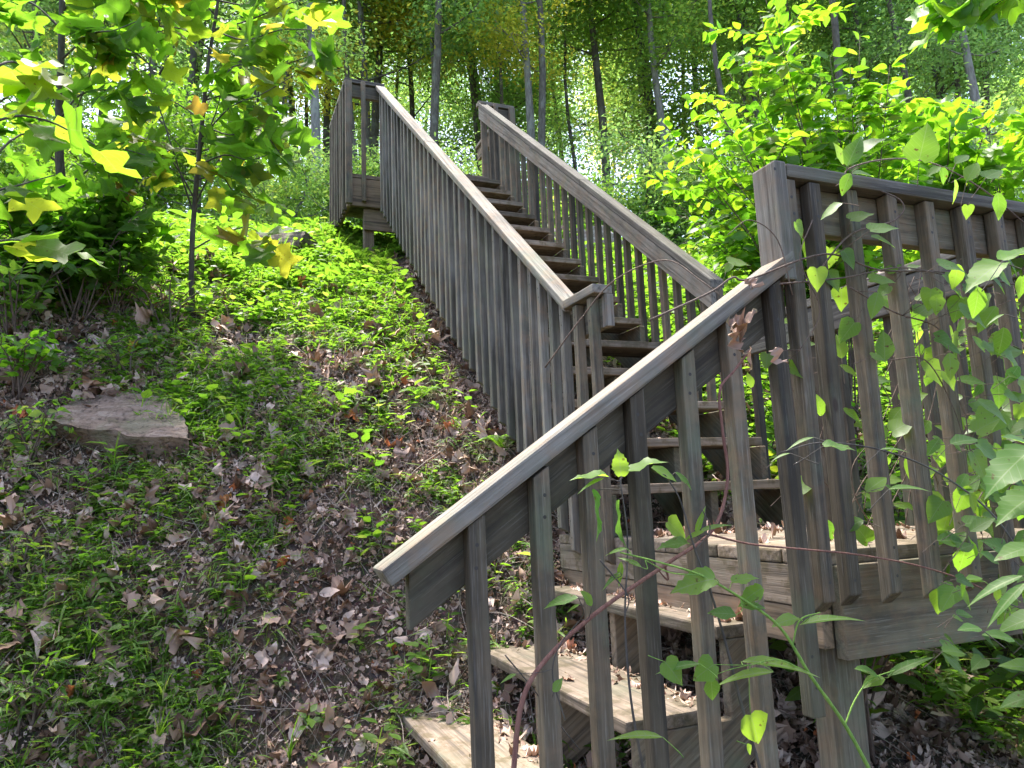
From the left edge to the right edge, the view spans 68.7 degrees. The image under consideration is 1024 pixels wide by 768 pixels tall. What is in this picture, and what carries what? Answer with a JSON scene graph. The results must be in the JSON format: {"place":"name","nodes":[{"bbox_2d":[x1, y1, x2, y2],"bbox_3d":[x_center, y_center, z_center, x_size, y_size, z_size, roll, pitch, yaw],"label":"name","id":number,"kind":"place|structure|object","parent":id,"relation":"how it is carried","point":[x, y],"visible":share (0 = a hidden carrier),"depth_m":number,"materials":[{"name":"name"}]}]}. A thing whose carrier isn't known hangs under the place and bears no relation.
{"place":"outdoors","nodes":[
{"label":"outdoors","id":0,"kind":"place"},
{"bbox_2d":[0,212,1023,767],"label":"ground","id":1,"kind":"structure","parent":0,"point":[282,660],"depth_m":3.24,"materials":[{"name":"soil"}]},
{"bbox_2d":[0,526,75,591],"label":"grass tuft","id":2,"kind":"object","parent":1,"relation":"on","point":[15,558],"visible":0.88,"depth_m":3.12,"materials":[{"name":"green plant"}]},
{"bbox_2d":[0,399,77,468],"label":"shrub","id":3,"kind":"object","parent":1,"relation":"on","point":[41,434],"visible":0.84,"depth_m":3.61,"materials":[{"name":"green plant"}]},
{"bbox_2d":[0,646,80,733],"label":"grass tuft","id":4,"kind":"object","parent":1,"relation":"on","point":[24,692],"visible":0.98,"depth_m":2.71,"materials":[{"name":"green plant"}]},
{"bbox_2d":[0,329,94,399],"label":"shrub","id":5,"kind":"object","parent":1,"relation":"on","point":[46,354],"visible":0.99,"depth_m":3.89,"materials":[{"name":"green plant"}]},
{"bbox_2d":[0,225,95,346],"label":"shrub","id":6,"kind":"object","parent":1,"relation":"on","point":[32,305],"visible":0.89,"depth_m":4.24,"materials":[{"name":"green plant"}]},
{"bbox_2d":[0,109,102,202],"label":"understorey shrub","id":7,"kind":"object","parent":1,"relation":"on","point":[10,164],"visible":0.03,"depth_m":12.57,"materials":[{"name":"green plant"}]},
{"bbox_2d":[0,0,120,149],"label":"forest tree","id":8,"kind":"object","parent":1,"relation":"on","point":[50,3],"visible":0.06,"depth_m":22.22,"materials":[{"name":"green plant"}]},
{"bbox_2d":[9,457,119,492],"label":"shrub","id":9,"kind":"object","parent":1,"relation":"on","point":[67,474],"visible":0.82,"depth_m":3.52,"materials":[{"name":"green plant"}]},
{"bbox_2d":[0,58,141,267],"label":"tulip sapling","id":10,"kind":"object","parent":1,"relation":"on","point":[29,85],"visible":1,"depth_m":2.18,"materials":[{"name":"green plant"}]},
{"bbox_2d":[0,178,143,317],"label":"shrub","id":11,"kind":"object","parent":1,"relation":"on","point":[80,233],"visible":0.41,"depth_m":4.49,"materials":[{"name":"green plant"}]},
{"bbox_2d":[0,0,156,127],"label":"forest tree","id":12,"kind":"object","parent":1,"relation":"on","point":[21,38],"visible":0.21,"depth_m":17.30,"materials":[{"name":"green plant"}]},
{"bbox_2d":[0,0,174,299],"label":"tulip sapling","id":13,"kind":"object","parent":1,"relation":"on","point":[76,19],"visible":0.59,"depth_m":4.56,"materials":[{"name":"green plant"}]},
{"bbox_2d":[0,122,181,323],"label":"shrub","id":14,"kind":"object","parent":1,"relation":"on","point":[105,187],"visible":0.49,"depth_m":4.51,"materials":[{"name":"green plant"}]},
{"bbox_2d":[60,691,138,710],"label":"fern","id":15,"kind":"object","parent":1,"relation":"on","point":[98,701],"visible":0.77,"depth_m":2.74,"materials":[{"name":"green plant"}]},
{"bbox_2d":[0,106,200,214],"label":"understorey shrub","id":16,"kind":"object","parent":1,"relation":"on","point":[90,174],"visible":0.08,"depth_m":10.86,"materials":[{"name":"green plant"}]},
{"bbox_2d":[36,224,175,317],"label":"shrub","id":17,"kind":"object","parent":1,"relation":"on","point":[138,261],"visible":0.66,"depth_m":4.64,"materials":[{"name":"green plant"}]},
{"bbox_2d":[48,392,188,460],"bbox_3d":[-1.941,0.248,3.904,0.744,0.497,0.483,-3,-9,5],"label":"rock","id":18,"kind":"object","parent":1,"relation":"on","point":[108,419],"visible":0.75,"depth_m":3.74,"materials":[{"name":"grey stone"}]},
{"bbox_2d":[0,0,236,125],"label":"forest tree","id":19,"kind":"object","parent":1,"relation":"on","point":[99,111],"visible":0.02,"depth_m":24.10,"materials":[{"name":"green plant"}]},
{"bbox_2d":[78,332,168,374],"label":"shrub","id":20,"kind":"object","parent":1,"relation":"on","point":[123,361],"visible":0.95,"depth_m":4.20,"materials":[{"name":"green plant"}]},
{"bbox_2d":[17,0,282,215],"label":"forest tree","id":21,"kind":"object","parent":1,"relation":"on","point":[156,65],"visible":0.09,"depth_m":19.25,"materials":[{"name":"green plant"}]},
{"bbox_2d":[106,252,224,328],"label":"shrub","id":22,"kind":"object","parent":1,"relation":"on","point":[171,284],"visible":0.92,"depth_m":4.69,"materials":[{"name":"green plant"}]},
{"bbox_2d":[174,41,196,217],"bbox_3d":[-8.966,-12.602,20.552,5.326,19.780,5.810,-3,-9,7],"label":"forest tree","id":23,"kind":"object","parent":1,"relation":"on","point":[193,53],"visible":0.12,"depth_m":19.96,"materials":[{"name":"brown plant"}]},
{"bbox_2d":[68,42,327,223],"bbox_3d":[-4.812,-2.776,11.449,4.134,3.875,3.489,6,-12,-42],"label":"understorey shrub","id":24,"kind":"object","parent":1,"relation":"on","point":[181,137],"visible":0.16,"depth_m":11.19,"materials":[{"name":"green plant"}]},
{"bbox_2d":[101,3,299,206],"bbox_3d":[-10.863,-12.468,26.147,7.334,17.902,8.363,-3,-9,5],"label":"forest tree","id":25,"kind":"object","parent":1,"relation":"on","point":[202,40],"visible":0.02,"depth_m":25.73,"materials":[{"name":"green plant"}]},
{"bbox_2d":[67,0,351,319],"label":"tulip sapling","id":26,"kind":"object","parent":1,"relation":"on","point":[234,147],"visible":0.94,"depth_m":4.79,"materials":[{"name":"green plant"}]},
{"bbox_2d":[167,112,273,224],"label":"understorey shrub","id":27,"kind":"object","parent":1,"relation":"on","point":[216,179],"visible":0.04,"depth_m":14.41,"materials":[{"name":"green plant"}]},
{"bbox_2d":[203,113,359,225],"bbox_3d":[-3.190,-2.362,11.347,2.671,2.940,2.397,-3,-9,5],"label":"understorey shrub","id":28,"kind":"object","parent":1,"relation":"on","point":[301,170],"visible":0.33,"depth_m":11.15,"materials":[{"name":"green plant"}]},
{"bbox_2d":[247,231,317,251],"bbox_3d":[-2.098,-1.214,6.815,0.585,0.254,0.468,-3,-9,1],"label":"rock","id":29,"kind":"object","parent":1,"relation":"on","point":[299,235],"visible":0.22,"depth_m":6.65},
{"bbox_2d":[171,0,405,186],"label":"forest tree","id":30,"kind":"object","parent":1,"relation":"on","point":[304,52],"visible":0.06,"depth_m":21.41,"materials":[{"name":"green plant"}]},
{"bbox_2d":[200,0,397,214],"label":"forest tree","id":31,"kind":"object","parent":1,"relation":"on","point":[314,101],"visible":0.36,"depth_m":14.24,"materials":[{"name":"green plant"}]},
{"bbox_2d":[247,128,378,223],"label":"understorey shrub","id":32,"kind":"object","parent":1,"relation":"on","point":[355,146],"visible":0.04,"depth_m":12.68,"materials":[{"name":"green plant"}]},
{"bbox_2d":[207,0,428,221],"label":"forest tree","id":33,"kind":"object","parent":1,"relation":"on","point":[326,122],"visible":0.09,"depth_m":24.83,"materials":[{"name":"green plant"}]},
{"bbox_2d":[269,148,386,233],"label":"understorey shrub","id":34,"kind":"object","parent":1,"relation":"on","point":[319,187],"visible":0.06,"depth_m":12.15,"materials":[{"name":"green plant"}]},
{"bbox_2d":[300,0,411,172],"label":"forest tree","id":35,"kind":"object","parent":1,"relation":"on","point":[354,142],"visible":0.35,"depth_m":19.13,"materials":[{"name":"grey plant"}]},
{"bbox_2d":[288,27,428,171],"bbox_3d":[-7.942,-14.919,38.541,8.450,18.088,7.410,3,-10,-31],"label":"forest tree","id":36,"kind":"object","parent":1,"relation":"on","point":[392,88],"visible":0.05,"depth_m":38.20,"materials":[{"name":"green plant"}]},
{"bbox_2d":[232,0,486,170],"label":"forest tree","id":37,"kind":"object","parent":1,"relation":"on","point":[362,42],"visible":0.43,"depth_m":20.49,"materials":[{"name":"green plant"}]},
{"bbox_2d":[302,136,441,232],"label":"understorey shrub","id":38,"kind":"object","parent":1,"relation":"on","point":[377,167],"visible":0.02,"depth_m":12.03,"materials":[{"name":"green plant"}]},
{"bbox_2d":[301,0,451,174],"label":"forest tree","id":39,"kind":"object","parent":1,"relation":"on","point":[375,124],"visible":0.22,"depth_m":22.86,"materials":[{"name":"green plant"}]},
{"bbox_2d":[320,0,506,163],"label":"forest tree","id":40,"kind":"object","parent":1,"relation":"on","point":[412,103],"visible":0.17,"depth_m":23.81,"materials":[{"name":"green plant"}]},
{"bbox_2d":[386,44,469,141],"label":"forest tree","id":41,"kind":"object","parent":1,"relation":"on","point":[427,119],"visible":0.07,"depth_m":46.07,"materials":[{"name":"green plant"}]},
{"bbox_2d":[398,58,470,125],"bbox_3d":[-3.998,-16.275,38.514,6.425,20.567,7.853,0,-9,-14],"label":"forest tree","id":42,"kind":"object","parent":1,"relation":"on","point":[429,93],"visible":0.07,"depth_m":38.50,"materials":[{"name":"green plant"}]},
{"bbox_2d":[415,2,480,175],"bbox_3d":[-1.321,-10.109,23.353,4.623,15.738,4.237,-1,-9,-11],"label":"forest tree","id":43,"kind":"object","parent":1,"relation":"on","point":[475,126],"visible":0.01,"depth_m":22.80,"materials":[{"name":"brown plant"}]},
{"bbox_2d":[382,0,563,144],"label":"forest tree","id":44,"kind":"object","parent":1,"relation":"on","point":[441,21],"visible":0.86,"depth_m":17.95,"materials":[{"name":"green plant"}]},
{"bbox_2d":[367,0,592,174],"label":"forest tree","id":45,"kind":"object","parent":1,"relation":"on","point":[521,104],"visible":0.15,"depth_m":23.18,"materials":[{"name":"green plant"}]},
{"bbox_2d":[393,0,594,169],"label":"forest tree","id":46,"kind":"object","parent":1,"relation":"on","point":[469,104],"visible":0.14,"depth_m":27.04,"materials":[{"name":"green plant"}]},
{"bbox_2d":[435,131,554,228],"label":"understorey shrub","id":47,"kind":"object","parent":1,"relation":"on","point":[465,161],"visible":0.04,"depth_m":11.08,"materials":[{"name":"green plant"}]},
{"bbox_2d":[393,0,615,139],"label":"forest tree","id":48,"kind":"object","parent":1,"relation":"on","point":[523,52],"visible":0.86,"depth_m":18.14,"materials":[{"name":"green plant"}]},
{"bbox_2d":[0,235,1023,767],"bbox_3d":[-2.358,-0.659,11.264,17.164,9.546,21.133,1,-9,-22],"label":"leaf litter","id":49,"kind":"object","parent":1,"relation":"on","point":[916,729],"visible":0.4,"depth_m":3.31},
{"bbox_2d":[0,194,1023,767],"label":"undergrowth","id":50,"kind":"object","parent":1,"relation":"on","point":[344,254],"visible":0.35,"depth_m":3.77,"materials":[{"name":"green plant"}]},
{"bbox_2d":[0,261,1023,767],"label":"twig litter","id":51,"kind":"object","parent":1,"relation":"on","point":[358,471],"visible":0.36,"depth_m":3.29,"materials":[{"name":"plant"}]},
{"bbox_2d":[441,16,609,182],"bbox_3d":[-0.158,-7.246,23.241,5.506,10.121,6.165,-1,-9,-9],"label":"forest tree","id":52,"kind":"object","parent":1,"relation":"on","point":[506,87],"visible":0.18,"depth_m":22.78,"materials":[{"name":"green plant"}]},
{"bbox_2d":[536,0,545,195],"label":"forest tree","id":53,"kind":"object","parent":1,"relation":"on","point":[542,106],"visible":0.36,"depth_m":17.79,"materials":[{"name":"grey plant"}]},
{"bbox_2d":[486,0,638,222],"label":"forest tree","id":54,"kind":"object","parent":1,"relation":"on","point":[583,103],"visible":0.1,"depth_m":28.85,"materials":[{"name":"green plant"}]},
{"bbox_2d":[515,0,633,170],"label":"forest tree","id":55,"kind":"object","parent":1,"relation":"on","point":[567,104],"visible":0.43,"depth_m":22.53,"materials":[{"name":"green plant"}]},
{"bbox_2d":[521,169,644,231],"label":"understorey shrub","id":56,"kind":"object","parent":1,"relation":"on","point":[607,189],"visible":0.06,"depth_m":11.58,"materials":[{"name":"green plant"}]},
{"bbox_2d":[502,0,687,192],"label":"forest tree","id":57,"kind":"object","parent":1,"relation":"on","point":[593,35],"visible":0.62,"depth_m":21.38,"materials":[{"name":"green plant"}]},
{"bbox_2d":[564,61,642,195],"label":"forest tree","id":58,"kind":"object","parent":1,"relation":"on","point":[600,163],"visible":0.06,"depth_m":48.44,"materials":[{"name":"green plant"}]},
{"bbox_2d":[562,29,685,184],"bbox_3d":[6.163,-13.399,36.951,7.078,16.960,6.130,0,-9,-13],"label":"forest tree","id":59,"kind":"object","parent":1,"relation":"on","point":[617,98],"visible":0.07,"depth_m":36.97,"materials":[{"name":"green plant"}]},
{"bbox_2d":[547,3,709,167],"bbox_3d":[5.041,-14.021,30.138,8.942,21.426,7.744,-3,-9,1],"label":"forest tree","id":60,"kind":"object","parent":1,"relation":"on","point":[609,95],"visible":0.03,"depth_m":30.82,"materials":[{"name":"green plant"}]},
{"bbox_2d":[500,449,761,767],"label":"bramble shoot","id":61,"kind":"object","parent":1,"relation":"on","point":[620,466],"visible":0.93,"depth_m":1.50,"materials":[{"name":"green plant"}]},
{"bbox_2d":[557,103,737,251],"bbox_3d":[2.091,-2.859,12.687,3.552,3.944,4.022,1,-9,-18],"label":"understorey shrub","id":62,"kind":"object","parent":1,"relation":"on","point":[642,154],"visible":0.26,"depth_m":12.58,"materials":[{"name":"green plant"}]},
{"bbox_2d":[524,0,783,237],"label":"forest tree","id":63,"kind":"object","parent":1,"relation":"on","point":[635,105],"visible":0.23,"depth_m":23.39,"materials":[{"name":"green plant"}]},
{"bbox_2d":[568,0,742,240],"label":"forest tree","id":64,"kind":"object","parent":1,"relation":"on","point":[651,52],"visible":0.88,"depth_m":20.40,"materials":[{"name":"green plant"}]},
{"bbox_2d":[511,0,801,193],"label":"forest tree","id":65,"kind":"object","parent":1,"relation":"on","point":[652,124],"visible":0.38,"depth_m":22.08,"materials":[{"name":"green plant"}]},
{"bbox_2d":[611,166,721,244],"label":"understorey shrub","id":66,"kind":"object","parent":1,"relation":"on","point":[650,208],"visible":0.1,"depth_m":12.83,"materials":[{"name":"green plant"}]},
{"bbox_2d":[329,77,1023,767],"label":"outdoor staircase","id":67,"kind":"structure","parent":1,"relation":"on","point":[499,271],"depth_m":2.05,"materials":[{"name":"grey wood"}]},
{"bbox_2d":[302,437,914,765],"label":"fallen leaves","id":68,"kind":"object","parent":67,"relation":"on","point":[570,645],"depth_m":2.55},
{"bbox_2d":[511,349,749,767],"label":"woody vine","id":69,"kind":"object","parent":67,"relation":"attached to","point":[544,661],"visible":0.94,"depth_m":1.53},
{"bbox_2d":[545,259,719,367],"bbox_3d":[0.301,-0.193,1.965,0.518,0.239,0.033,-9,-11,36],"label":"thin vine","id":70,"kind":"object","parent":67,"relation":"attached to","point":[601,292],"visible":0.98,"depth_m":1.98,"materials":[{"name":"brown plant"}]},
{"bbox_2d":[649,122,1023,674],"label":"climbing vine","id":71,"kind":"object","parent":67,"relation":"attached to","point":[922,145],"visible":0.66,"depth_m":1.95,"materials":[{"name":"green plant"}]},
{"bbox_2d":[710,534,1016,610],"bbox_3d":[0.893,0.470,1.790,0.946,0.272,0.035,1,-9,-19],"label":"red bramble","id":72,"kind":"object","parent":67,"relation":"attached to","point":[733,540],"visible":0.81,"depth_m":1.73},
{"bbox_2d":[613,146,743,253],"bbox_3d":[2.963,-2.462,13.571,3.077,3.386,2.760,4,-11,-34],"label":"understorey shrub","id":73,"kind":"object","parent":1,"relation":"on","point":[680,217],"visible":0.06,"depth_m":12.76,"materials":[{"name":"green plant"}]},
{"bbox_2d":[570,0,815,236],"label":"forest tree","id":74,"kind":"object","parent":1,"relation":"on","point":[663,100],"visible":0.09,"depth_m":25.70,"materials":[{"name":"green plant"}]},
{"bbox_2d":[645,240,742,313],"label":"shrub","id":75,"kind":"object","parent":1,"relation":"on","point":[696,257],"visible":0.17,"depth_m":6.18,"materials":[{"name":"green plant"}]},
{"bbox_2d":[632,0,774,168],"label":"forest tree","id":76,"kind":"object","parent":1,"relation":"on","point":[714,54],"visible":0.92,"depth_m":17.37,"materials":[{"name":"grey plant"}]},
{"bbox_2d":[660,151,755,252],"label":"understorey shrub","id":77,"kind":"object","parent":1,"relation":"on","point":[735,190],"visible":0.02,"depth_m":12.78,"materials":[{"name":"green plant"}]},
{"bbox_2d":[670,0,761,158],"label":"forest tree","id":78,"kind":"object","parent":1,"relation":"on","point":[741,23],"visible":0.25,"depth_m":21.14,"materials":[{"name":"green plant"}]},
{"bbox_2d":[655,0,855,241],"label":"forest tree","id":79,"kind":"object","parent":1,"relation":"on","point":[745,95],"visible":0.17,"depth_m":21.18,"materials":[{"name":"green plant"}]},
{"bbox_2d":[691,0,840,141],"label":"forest tree","id":80,"kind":"object","parent":1,"relation":"on","point":[764,9],"visible":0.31,"depth_m":21.11,"materials":[{"name":"green plant"}]},
{"bbox_2d":[628,0,953,446],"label":"leafy bush","id":81,"kind":"object","parent":1,"relation":"on","point":[804,111],"visible":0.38,"depth_m":4.46,"materials":[{"name":"green plant"}]},
{"bbox_2d":[607,547,1001,767],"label":"green bramble","id":82,"kind":"object","parent":1,"relation":"on","point":[697,580],"visible":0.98,"depth_m":1.51,"materials":[{"name":"green plant"}]},
{"bbox_2d":[747,372,882,478],"bbox_3d":[1.644,0.303,4.155,0.850,0.820,0.821,5,-11,-39],"label":"shrub","id":83,"kind":"object","parent":1,"relation":"on","point":[772,451],"visible":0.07,"depth_m":4.18,"materials":[{"name":"green plant"}]},
{"bbox_2d":[829,0,844,141],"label":"forest tree","id":84,"kind":"object","parent":1,"relation":"on","point":[835,35],"visible":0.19,"depth_m":17.34,"materials":[{"name":"grey plant"}]},
{"bbox_2d":[768,638,926,763],"bbox_3d":[1.056,0.929,2.382,0.525,0.556,0.837,-6,-10,23],"label":"weed","id":85,"kind":"object","parent":1,"relation":"on","point":[794,694],"visible":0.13,"depth_m":2.39,"materials":[{"name":"green plant"}]},
{"bbox_2d":[771,439,933,524],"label":"shrub","id":86,"kind":"object","parent":1,"relation":"on","point":[868,505],"visible":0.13,"depth_m":3.69,"materials":[{"name":"green plant"}]},
{"bbox_2d":[798,0,932,121],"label":"forest tree","id":87,"kind":"object","parent":1,"relation":"on","point":[848,11],"visible":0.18,"depth_m":21.25,"materials":[{"name":"green plant"}]},
{"bbox_2d":[734,0,1000,147],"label":"forest tree","id":88,"kind":"object","parent":1,"relation":"on","point":[820,39],"visible":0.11,"depth_m":20.18,"materials":[{"name":"green plant"}]},
{"bbox_2d":[747,0,993,137],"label":"forest tree","id":89,"kind":"object","parent":1,"relation":"on","point":[873,7],"visible":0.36,"depth_m":20.12,"materials":[{"name":"green plant"}]},
{"bbox_2d":[852,0,912,101],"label":"forest tree","id":90,"kind":"object","parent":1,"relation":"on","point":[907,92],"visible":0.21,"depth_m":18.43,"materials":[{"name":"grey plant"}]},
{"bbox_2d":[788,0,997,147],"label":"forest tree","id":91,"kind":"object","parent":1,"relation":"on","point":[888,102],"visible":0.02,"depth_m":23.86,"materials":[{"name":"green plant"}]},
{"bbox_2d":[771,247,1023,707],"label":"edge bramble","id":92,"kind":"object","parent":1,"relation":"on","point":[1005,468],"visible":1,"depth_m":1.36,"materials":[{"name":"green plant"}]},
{"bbox_2d":[726,277,788,369],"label":"dead leaves","id":93,"kind":"object","parent":92,"relation":"attached to","point":[738,323],"visible":1,"depth_m":1.61,"materials":[{"name":"brown plant"}]},
{"bbox_2d":[798,2,1023,104],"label":"forest tree","id":94,"kind":"object","parent":1,"relation":"on","point":[942,88],"visible":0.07,"depth_m":22.85,"materials":[{"name":"green plant"}]},
{"bbox_2d":[853,0,970,98],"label":"forest tree","id":95,"kind":"object","parent":1,"relation":"on","point":[936,82],"visible":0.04,"depth_m":22.66,"materials":[{"name":"green plant"}]},
{"bbox_2d":[821,0,1023,149],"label":"forest tree","id":96,"kind":"object","parent":1,"relation":"on","point":[965,53],"visible":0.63,"depth_m":16.41,"materials":[{"name":"green plant"}]},
{"bbox_2d":[863,77,1023,264],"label":"lobed bush","id":97,"kind":"object","parent":1,"relation":"on","point":[1002,155],"visible":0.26,"depth_m":5.61,"materials":[{"name":"green plant"}]},
{"bbox_2d":[879,76,1022,267],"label":"understorey shrub","id":98,"kind":"object","parent":1,"relation":"on","point":[985,105],"visible":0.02,"depth_m":12.37,"materials":[{"name":"green plant"}]},
{"bbox_2d":[883,1,1023,194],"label":"forest tree","id":99,"kind":"object","parent":1,"relation":"on","point":[1020,18],"visible":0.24,"depth_m":20.67,"materials":[{"name":"green plant"}]},
{"bbox_2d":[895,78,1023,354],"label":"shrub","id":100,"kind":"object","parent":1,"relation":"on","point":[985,142],"visible":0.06,"depth_m":6.24,"materials":[{"name":"green plant"}]},
{"bbox_2d":[905,0,1023,53],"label":"tulip tree","id":101,"kind":"object","parent":1,"relation":"on","point":[944,19],"visible":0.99,"depth_m":3.78,"materials":[{"name":"green plant"}]},
{"bbox_2d":[908,14,1023,139],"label":"forest tree","id":102,"kind":"object","parent":1,"relation":"on","point":[1010,97],"visible":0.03,"depth_m":28.21,"materials":[{"name":"green plant"}]},
{"bbox_2d":[934,640,1023,736],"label":"weed","id":103,"kind":"object","parent":1,"relation":"on","point":[977,704],"visible":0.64,"depth_m":2.42,"materials":[{"name":"green plant"}]},
{"bbox_2d":[0,2,1023,236],"label":"sky","id":104,"kind":"structure","parent":0,"point":[88,110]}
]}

